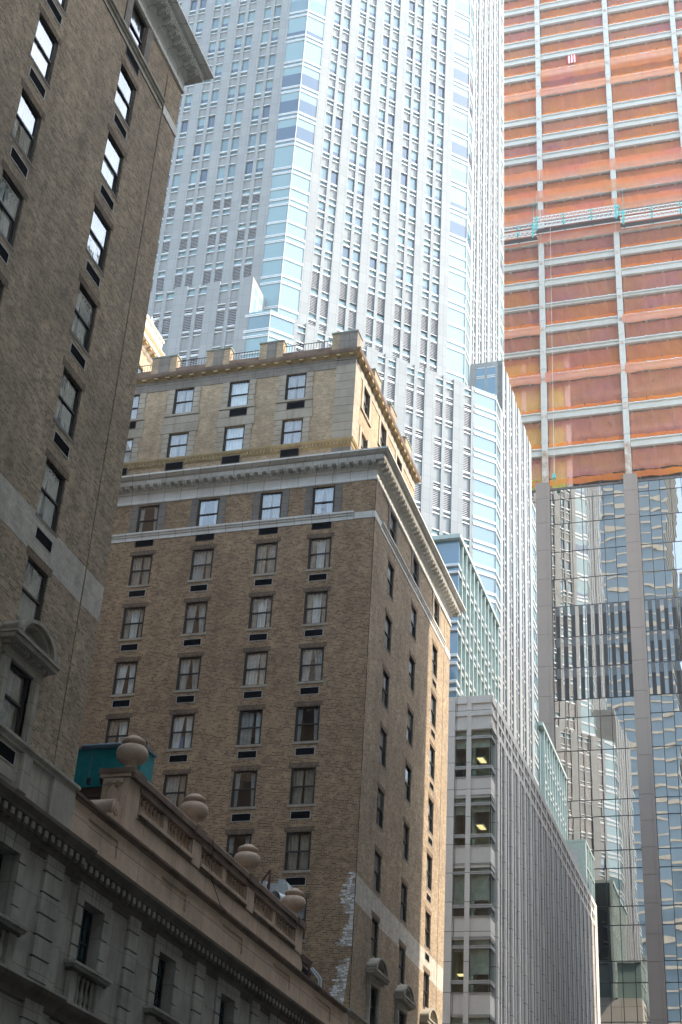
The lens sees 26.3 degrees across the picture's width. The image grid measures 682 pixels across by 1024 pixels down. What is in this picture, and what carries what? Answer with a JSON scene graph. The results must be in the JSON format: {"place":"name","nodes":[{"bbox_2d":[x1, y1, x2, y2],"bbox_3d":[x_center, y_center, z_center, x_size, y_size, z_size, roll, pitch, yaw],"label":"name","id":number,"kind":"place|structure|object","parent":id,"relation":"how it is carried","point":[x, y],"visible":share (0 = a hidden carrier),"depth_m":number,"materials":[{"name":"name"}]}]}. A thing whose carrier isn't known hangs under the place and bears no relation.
{"place":"outdoors","nodes":[
{"label":"outdoors","id":0,"kind":"place"},
{"bbox_2d":[138,315,164,372],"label":"hotel rear block","id":1,"kind":"structure","parent":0,"point":[153,341],"depth_m":93.09,"materials":[{"name":"stone"}]},
{"bbox_2d":[79,329,465,1023],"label":"brick hotel wing","id":2,"kind":"structure","parent":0,"point":[281,605],"depth_m":74.44,"materials":[{"name":"brown brick"}]},
{"bbox_2d":[105,713,132,742],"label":"window","id":3,"kind":"structure","parent":2,"relation":"in","point":[117,728],"depth_m":72.52,"materials":[{"name":"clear glass"}]},
{"bbox_2d":[110,656,140,696],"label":"window","id":4,"kind":"structure","parent":2,"relation":"in","point":[126,670],"depth_m":74.03,"materials":[{"name":"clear glass"}]},
{"bbox_2d":[118,602,148,641],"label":"window","id":5,"kind":"structure","parent":2,"relation":"in","point":[133,618],"depth_m":75.56,"materials":[{"name":"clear glass"}]},
{"bbox_2d":[126,550,155,587],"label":"window","id":6,"kind":"structure","parent":2,"relation":"in","point":[140,570],"depth_m":77.14,"materials":[{"name":"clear glass"}]},
{"bbox_2d":[129,502,166,532],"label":"window","id":7,"kind":"structure","parent":2,"relation":"in","point":[150,518],"depth_m":78.70,"materials":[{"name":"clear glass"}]},
{"bbox_2d":[162,769,190,807],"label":"window","id":8,"kind":"structure","parent":2,"relation":"in","point":[175,786],"depth_m":69.98,"materials":[{"name":"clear glass"}]},
{"bbox_2d":[167,432,188,457],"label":"window","id":9,"kind":"structure","parent":2,"relation":"in","point":[177,446],"depth_m":82.42,"materials":[{"name":"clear glass"}]},
{"bbox_2d":[166,709,197,751],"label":"window","id":10,"kind":"structure","parent":2,"relation":"in","point":[181,734],"depth_m":71.47,"materials":[{"name":"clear glass"}]},
{"bbox_2d":[173,388,194,413],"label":"window","id":11,"kind":"structure","parent":2,"relation":"in","point":[183,402],"depth_m":84.00,"materials":[{"name":"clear glass"}]},
{"bbox_2d":[173,651,204,692],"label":"window","id":12,"kind":"structure","parent":2,"relation":"in","point":[188,675],"depth_m":73.09,"materials":[{"name":"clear glass"}]},
{"bbox_2d":[180,596,210,636],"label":"window","id":13,"kind":"structure","parent":2,"relation":"in","point":[195,613],"depth_m":74.68,"materials":[{"name":"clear glass"}]},
{"bbox_2d":[187,544,216,582],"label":"window","id":14,"kind":"structure","parent":2,"relation":"in","point":[202,560],"depth_m":76.19,"materials":[{"name":"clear glass"}]},
{"bbox_2d":[188,496,226,526],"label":"window","id":15,"kind":"structure","parent":2,"relation":"in","point":[212,511],"depth_m":77.77,"materials":[{"name":"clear glass"}]},
{"bbox_2d":[223,426,244,450],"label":"window","id":16,"kind":"structure","parent":2,"relation":"in","point":[233,437],"depth_m":81.44,"materials":[{"name":"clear glass"}]},
{"bbox_2d":[228,381,249,406],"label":"window","id":17,"kind":"structure","parent":2,"relation":"in","point":[239,391],"depth_m":83.03,"materials":[{"name":"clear glass"}]},
{"bbox_2d":[225,828,254,857],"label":"window","id":18,"kind":"structure","parent":2,"relation":"in","point":[234,841],"depth_m":67.61,"materials":[{"name":"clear glass"}]},
{"bbox_2d":[228,765,260,809],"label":"window","id":19,"kind":"structure","parent":2,"relation":"in","point":[244,781],"depth_m":69.13,"materials":[{"name":"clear glass"}]},
{"bbox_2d":[234,704,265,747],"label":"window","id":20,"kind":"structure","parent":2,"relation":"in","point":[250,721],"depth_m":70.51,"materials":[{"name":"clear glass"}]},
{"bbox_2d":[240,646,270,687],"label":"window","id":21,"kind":"structure","parent":2,"relation":"in","point":[255,666],"depth_m":72.06,"materials":[{"name":"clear glass"}]},
{"bbox_2d":[246,591,275,630],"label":"window","id":22,"kind":"structure","parent":2,"relation":"in","point":[260,615],"depth_m":73.66,"materials":[{"name":"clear glass"}]},
{"bbox_2d":[251,537,280,576],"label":"window","id":23,"kind":"structure","parent":2,"relation":"in","point":[266,554],"depth_m":75.25,"materials":[{"name":"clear glass"}]},
{"bbox_2d":[251,489,289,520],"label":"window","id":24,"kind":"structure","parent":2,"relation":"in","point":[272,505],"depth_m":76.69,"materials":[{"name":"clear glass"}]},
{"bbox_2d":[281,418,302,443],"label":"window","id":25,"kind":"structure","parent":2,"relation":"in","point":[291,430],"depth_m":80.57,"materials":[{"name":"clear glass"}]},
{"bbox_2d":[285,373,306,399],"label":"window","id":26,"kind":"structure","parent":2,"relation":"in","point":[295,384],"depth_m":82.16,"materials":[{"name":"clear glass"}]},
{"bbox_2d":[282,826,314,873],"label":"window","id":27,"kind":"structure","parent":2,"relation":"in","point":[298,842],"depth_m":66.53,"materials":[{"name":"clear glass"}]},
{"bbox_2d":[287,762,318,807],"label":"window","id":28,"kind":"structure","parent":2,"relation":"in","point":[302,788],"depth_m":68.11,"materials":[{"name":"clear glass"}]},
{"bbox_2d":[292,700,322,744],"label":"window","id":29,"kind":"structure","parent":2,"relation":"in","point":[307,718],"depth_m":69.93,"materials":[{"name":"clear glass"}]},
{"bbox_2d":[296,642,326,683],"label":"window","id":30,"kind":"structure","parent":2,"relation":"in","point":[311,659],"depth_m":71.35,"materials":[{"name":"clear glass"}]},
{"bbox_2d":[301,586,330,626],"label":"window","id":31,"kind":"structure","parent":2,"relation":"in","point":[316,599],"depth_m":72.88,"materials":[{"name":"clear glass"}]},
{"bbox_2d":[305,532,334,571],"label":"window","id":32,"kind":"structure","parent":2,"relation":"in","point":[319,556],"depth_m":74.46,"materials":[{"name":"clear glass"}]},
{"bbox_2d":[304,483,342,514],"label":"window","id":33,"kind":"structure","parent":2,"relation":"in","point":[325,499],"depth_m":75.93,"materials":[{"name":"clear glass"}]},
{"bbox_2d":[351,910,379,962],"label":"window","id":34,"kind":"structure","parent":2,"relation":"in","point":[374,929],"depth_m":67.13,"materials":[{"name":"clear glass"}]},
{"bbox_2d":[355,844,382,896],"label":"window","id":35,"kind":"structure","parent":2,"relation":"in","point":[376,884],"depth_m":68.71,"materials":[{"name":"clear glass"}]},
{"bbox_2d":[358,780,384,831],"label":"window","id":36,"kind":"structure","parent":2,"relation":"in","point":[379,817],"depth_m":70.33,"materials":[{"name":"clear glass"}]},
{"bbox_2d":[361,720,387,771],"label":"window","id":37,"kind":"structure","parent":2,"relation":"in","point":[382,734],"depth_m":71.87,"materials":[{"name":"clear glass"}]},
{"bbox_2d":[364,663,389,712],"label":"window","id":38,"kind":"structure","parent":2,"relation":"in","point":[384,701],"depth_m":73.47,"materials":[{"name":"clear glass"}]},
{"bbox_2d":[367,607,392,656],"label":"window","id":39,"kind":"structure","parent":2,"relation":"in","point":[388,622],"depth_m":75.06,"materials":[{"name":"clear glass"}]},
{"bbox_2d":[370,556,394,601],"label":"window","id":40,"kind":"structure","parent":2,"relation":"in","point":[390,570],"depth_m":76.64,"materials":[{"name":"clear glass"}]},
{"bbox_2d":[372,505,398,551],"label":"window","id":41,"kind":"structure","parent":2,"relation":"in","point":[391,521],"depth_m":78.22,"materials":[{"name":"clear glass"}]},
{"bbox_2d":[400,876,407,925],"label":"window","id":42,"kind":"structure","parent":2,"relation":"in","point":[403,889],"depth_m":72.86,"materials":[{"name":"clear glass"}]},
{"bbox_2d":[504,0,681,1023],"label":"tower under construction","id":43,"kind":"structure","parent":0,"point":[588,129],"depth_m":197.09,"materials":[{"name":"metal"}]},
{"bbox_2d":[504,211,537,245],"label":"work platform","id":44,"kind":"structure","parent":43,"relation":"hanging from","point":[533,238],"depth_m":213.56,"materials":[{"name":"white metal"}]},
{"bbox_2d":[533,193,620,234],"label":"work platform","id":45,"kind":"structure","parent":43,"relation":"hanging from","point":[616,219],"depth_m":211.98,"materials":[{"name":"white metal"}]},
{"bbox_2d":[619,193,681,228],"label":"work platform","id":46,"kind":"structure","parent":43,"relation":"hanging from","point":[624,225],"depth_m":208.47,"materials":[{"name":"white metal"}]},
{"label":"ground","id":47,"kind":"structure","parent":0,"visible":0},
{"bbox_2d":[0,766,347,1023],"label":"stone podium","id":48,"kind":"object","parent":47,"relation":"on","point":[112,911],"visible":1,"depth_m":42.98,"materials":[{"name":"stone"}]},
{"bbox_2d":[0,854,28,966],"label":"window","id":49,"kind":"structure","parent":48,"relation":"in","point":[10,929],"depth_m":35.20,"materials":[{"name":"stone"}]},
{"bbox_2d":[63,909,113,1016],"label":"window","id":50,"kind":"structure","parent":48,"relation":"in","point":[84,986],"depth_m":39.27,"materials":[{"name":"stone"}]},
{"bbox_2d":[0,0,213,828],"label":"brick hotel wing","id":51,"kind":"structure","parent":48,"relation":"on","point":[92,92],"depth_m":42.09,"materials":[{"name":"brown brick"}]},
{"bbox_2d":[0,159,27,252],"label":"window","id":52,"kind":"structure","parent":51,"relation":"in","point":[10,199],"depth_m":39.88,"materials":[{"name":"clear glass"}]},
{"bbox_2d":[0,663,28,735],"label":"window","id":53,"kind":"structure","parent":51,"relation":"in","point":[17,683],"depth_m":37.53,"materials":[{"name":"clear glass"}]},
{"bbox_2d":[10,78,45,167],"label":"window","id":54,"kind":"structure","parent":51,"relation":"in","point":[24,132],"depth_m":41.42,"materials":[{"name":"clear glass"}]},
{"bbox_2d":[16,545,52,620],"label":"window","id":55,"kind":"structure","parent":51,"relation":"in","point":[34,583],"depth_m":39.06,"materials":[{"name":"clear glass"}]},
{"bbox_2d":[15,447,69,537],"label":"window","id":56,"kind":"structure","parent":51,"relation":"in","point":[51,492],"depth_m":40.63,"materials":[{"name":"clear glass"}]},
{"bbox_2d":[29,3,61,89],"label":"window","id":57,"kind":"structure","parent":51,"relation":"in","point":[42,55],"depth_m":43.01,"materials":[{"name":"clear glass"}]},
{"bbox_2d":[53,357,85,444],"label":"window","id":58,"kind":"structure","parent":51,"relation":"in","point":[69,394],"depth_m":42.22,"materials":[{"name":"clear glass"}]},
{"bbox_2d":[70,273,100,357],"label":"window","id":59,"kind":"structure","parent":51,"relation":"in","point":[84,313],"depth_m":43.80,"materials":[{"name":"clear glass"}]},
{"bbox_2d":[86,195,113,276],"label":"window","id":60,"kind":"structure","parent":51,"relation":"in","point":[96,247],"depth_m":45.35,"materials":[{"name":"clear glass"}]},
{"bbox_2d":[100,122,126,201],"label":"window","id":61,"kind":"structure","parent":51,"relation":"in","point":[112,162],"depth_m":46.94,"materials":[{"name":"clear glass"}]},
{"bbox_2d":[113,55,138,130],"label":"window","id":62,"kind":"structure","parent":51,"relation":"in","point":[125,92],"depth_m":48.77,"materials":[{"name":"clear glass"}]},
{"bbox_2d":[124,0,152,64],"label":"window","id":63,"kind":"structure","parent":51,"relation":"in","point":[132,17],"depth_m":50.32,"materials":[{"name":"black glass"}]},
{"bbox_2d":[74,741,156,799],"bbox_3d":[-8.667,10.095,48.656,4.500,4.636,1.385,-6,-32,16],"label":"roof housing","id":64,"kind":"object","parent":48,"relation":"on","point":[92,759],"visible":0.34,"depth_m":49.05,"materials":[{"name":"teal paint"}]},
{"bbox_2d":[116,735,148,767],"bbox_3d":[-6.310,7.325,44.141,0.980,1.190,0.980,-6,-32,16],"label":"urn","id":65,"kind":"object","parent":48,"relation":"on","point":[132,751],"visible":0.93,"depth_m":43.84,"materials":[{"name":"beige stone"}]},
{"bbox_2d":[143,959,184,1023],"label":"window","id":66,"kind":"structure","parent":48,"relation":"in","point":[154,1015],"depth_m":43.71,"materials":[{"name":"glass"}]},
{"bbox_2d":[179,793,208,824],"bbox_3d":[-4.872,9.894,48.305,0.980,1.190,0.980,-6,-32,16],"label":"urn","id":67,"kind":"object","parent":48,"relation":"on","point":[193,807],"visible":0.81,"depth_m":48.00,"materials":[{"name":"beige stone"}]},
{"bbox_2d":[234,844,260,873],"bbox_3d":[-3.382,12.554,52.616,0.980,1.190,0.980,-6,-32,16],"label":"urn","id":68,"kind":"object","parent":48,"relation":"on","point":[247,857],"visible":0.8,"depth_m":52.31,"materials":[{"name":"beige stone"}]},
{"bbox_2d":[257,879,292,906],"bbox_3d":[-2.707,16.543,58.027,1.786,3.800,2.104,-6,-32,16],"label":"duct unit","id":69,"kind":"object","parent":48,"relation":"on","point":[279,888],"visible":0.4,"depth_m":58.48,"materials":[{"name":"white metal"}]},
{"bbox_2d":[281,888,305,914],"bbox_3d":[-1.853,15.285,57.041,0.980,1.190,0.980,-6,-32,16],"label":"urn","id":70,"kind":"object","parent":48,"relation":"on","point":[293,900],"visible":0.82,"depth_m":56.74,"materials":[{"name":"beige stone"}]},
{"bbox_2d":[147,0,538,786],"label":"white office tower","id":71,"kind":"structure","parent":47,"relation":"on","point":[337,164],"depth_m":142.05,"materials":[{"name":"concrete"}]},
{"bbox_2d":[241,309,294,355],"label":"corner window","id":72,"kind":"structure","parent":71,"relation":"in","point":[267,325],"depth_m":126.07,"materials":[{"name":"glass"}]},
{"bbox_2d":[260,252,302,307],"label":"corner window","id":73,"kind":"structure","parent":71,"relation":"in","point":[281,272],"depth_m":133.10,"materials":[{"name":"glass"}]},
{"bbox_2d":[264,300,298,319],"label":"corner window","id":74,"kind":"structure","parent":71,"relation":"in","point":[279,306],"depth_m":131.29,"materials":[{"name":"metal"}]},
{"bbox_2d":[264,215,305,259],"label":"corner window","id":75,"kind":"structure","parent":71,"relation":"in","point":[286,234],"depth_m":135.62,"materials":[{"name":"glass"}]},
{"bbox_2d":[268,181,308,222],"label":"corner window","id":76,"kind":"structure","parent":71,"relation":"in","point":[289,198],"depth_m":137.86,"materials":[{"name":"glass"}]},
{"bbox_2d":[271,152,311,187],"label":"corner window","id":77,"kind":"structure","parent":71,"relation":"in","point":[293,167],"depth_m":139.93,"materials":[{"name":"glass"}]},
{"bbox_2d":[274,125,313,159],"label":"corner window","id":78,"kind":"structure","parent":71,"relation":"in","point":[296,139],"depth_m":141.78,"materials":[{"name":"glass"}]},
{"bbox_2d":[277,98,316,132],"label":"corner window","id":79,"kind":"structure","parent":71,"relation":"in","point":[298,112],"depth_m":143.63,"materials":[{"name":"glass"}]},
{"bbox_2d":[280,72,318,105],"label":"corner window","id":80,"kind":"structure","parent":71,"relation":"in","point":[302,86],"depth_m":145.50,"materials":[{"name":"glass"}]},
{"bbox_2d":[283,47,320,79],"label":"corner window","id":81,"kind":"structure","parent":71,"relation":"in","point":[306,61],"depth_m":147.36,"materials":[{"name":"glass"}]},
{"bbox_2d":[286,22,323,54],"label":"corner window","id":82,"kind":"structure","parent":71,"relation":"in","point":[306,35],"depth_m":149.24,"materials":[{"name":"glass"}]},
{"bbox_2d":[289,0,325,29],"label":"corner window","id":83,"kind":"structure","parent":71,"relation":"in","point":[312,12],"depth_m":151.08,"materials":[{"name":"glass"}]},
{"bbox_2d":[446,365,467,384],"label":"corner window","id":84,"kind":"structure","parent":71,"relation":"in","point":[452,373],"depth_m":138.26,"materials":[{"name":"glass"}]},
{"bbox_2d":[447,318,469,380],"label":"corner window","id":85,"kind":"structure","parent":71,"relation":"in","point":[458,341],"depth_m":140.20,"materials":[{"name":"glass"}]},
{"bbox_2d":[448,282,469,334],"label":"corner window","id":86,"kind":"structure","parent":71,"relation":"in","point":[458,300],"depth_m":142.72,"materials":[{"name":"glass"}]},
{"bbox_2d":[449,220,470,265],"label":"corner window","id":87,"kind":"structure","parent":71,"relation":"in","point":[459,236],"depth_m":147.04,"materials":[{"name":"glass"}]},
{"bbox_2d":[449,248,470,300],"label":"corner window","id":88,"kind":"structure","parent":71,"relation":"in","point":[459,268],"depth_m":145.04,"materials":[{"name":"glass"}]},
{"bbox_2d":[450,193,470,236],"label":"corner window","id":89,"kind":"structure","parent":71,"relation":"in","point":[460,213],"depth_m":148.88,"materials":[{"name":"glass"}]},
{"bbox_2d":[451,167,471,211],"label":"corner window","id":90,"kind":"structure","parent":71,"relation":"in","point":[460,183],"depth_m":150.74,"materials":[{"name":"glass"}]},
{"bbox_2d":[451,141,471,184],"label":"corner window","id":91,"kind":"structure","parent":71,"relation":"in","point":[461,160],"depth_m":152.63,"materials":[{"name":"glass"}]},
{"bbox_2d":[452,116,471,160],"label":"corner window","id":92,"kind":"structure","parent":71,"relation":"in","point":[461,133],"depth_m":154.47,"materials":[{"name":"glass"}]},
{"bbox_2d":[453,92,472,134],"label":"corner window","id":93,"kind":"structure","parent":71,"relation":"in","point":[462,110],"depth_m":156.37,"materials":[{"name":"glass"}]},
{"bbox_2d":[453,68,472,108],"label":"corner window","id":94,"kind":"structure","parent":71,"relation":"in","point":[462,85],"depth_m":158.21,"materials":[{"name":"glass"}]},
{"bbox_2d":[454,44,472,87],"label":"corner window","id":95,"kind":"structure","parent":71,"relation":"in","point":[462,58],"depth_m":160.08,"materials":[{"name":"glass"}]},
{"bbox_2d":[454,22,473,62],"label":"corner window","id":96,"kind":"structure","parent":71,"relation":"in","point":[463,39],"depth_m":161.94,"materials":[{"name":"glass"}]},
{"bbox_2d":[455,0,473,38],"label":"corner window","id":97,"kind":"structure","parent":71,"relation":"in","point":[463,14],"depth_m":163.79,"materials":[{"name":"glass"}]},
{"bbox_2d":[473,474,500,536],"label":"corner window","id":98,"kind":"structure","parent":71,"relation":"in","point":[486,501],"depth_m":129.38,"materials":[{"name":"glass"}]},
{"bbox_2d":[473,519,500,583],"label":"corner window","id":99,"kind":"structure","parent":71,"relation":"in","point":[486,539],"depth_m":126.97,"materials":[{"name":"glass"}]},
{"bbox_2d":[474,387,500,447],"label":"corner window","id":100,"kind":"structure","parent":71,"relation":"in","point":[487,408],"depth_m":134.17,"materials":[{"name":"glass"}]},
{"bbox_2d":[474,430,500,491],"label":"corner window","id":101,"kind":"structure","parent":71,"relation":"in","point":[487,452],"depth_m":131.77,"materials":[{"name":"glass"}]},
{"bbox_2d":[476,568,500,632],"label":"corner window","id":102,"kind":"structure","parent":71,"relation":"in","point":[490,582],"depth_m":125.31,"materials":[{"name":"glass"}]},
{"bbox_2d":[431,533,600,1023],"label":"grey office block","id":103,"kind":"structure","parent":47,"relation":"on","point":[520,933],"depth_m":104.42,"materials":[{"name":"concrete"}]},
{"bbox_2d":[451,936,463,993],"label":"window","id":104,"kind":"structure","parent":103,"relation":"in","point":[457,946],"depth_m":93.12,"materials":[{"name":"grey glass"}]},
{"bbox_2d":[452,863,464,917],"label":"window","id":105,"kind":"structure","parent":103,"relation":"in","point":[458,874],"depth_m":95.00,"materials":[{"name":"grey glass"}]},
{"bbox_2d":[454,795,465,846],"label":"window","id":106,"kind":"structure","parent":103,"relation":"in","point":[460,804],"depth_m":97.76,"materials":[{"name":"grey glass"}]},
{"bbox_2d":[455,730,466,778],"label":"window","id":107,"kind":"structure","parent":103,"relation":"in","point":[461,738],"depth_m":100.15,"materials":[{"name":"grey glass"}]},
{"bbox_2d":[468,936,494,998],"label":"corner window","id":108,"kind":"structure","parent":103,"relation":"in","point":[480,951],"depth_m":92.33,"materials":[{"name":"glass"}]},
{"bbox_2d":[469,862,494,922],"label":"corner window","id":109,"kind":"structure","parent":103,"relation":"in","point":[479,906],"depth_m":94.75,"materials":[{"name":"glass"}]},
{"bbox_2d":[470,794,495,851],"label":"corner window","id":110,"kind":"structure","parent":103,"relation":"in","point":[480,835],"depth_m":97.59,"materials":[{"name":"glass"}]},
{"bbox_2d":[471,729,495,783],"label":"corner window","id":111,"kind":"structure","parent":103,"relation":"in","point":[482,740],"depth_m":99.88,"materials":[{"name":"glass"}]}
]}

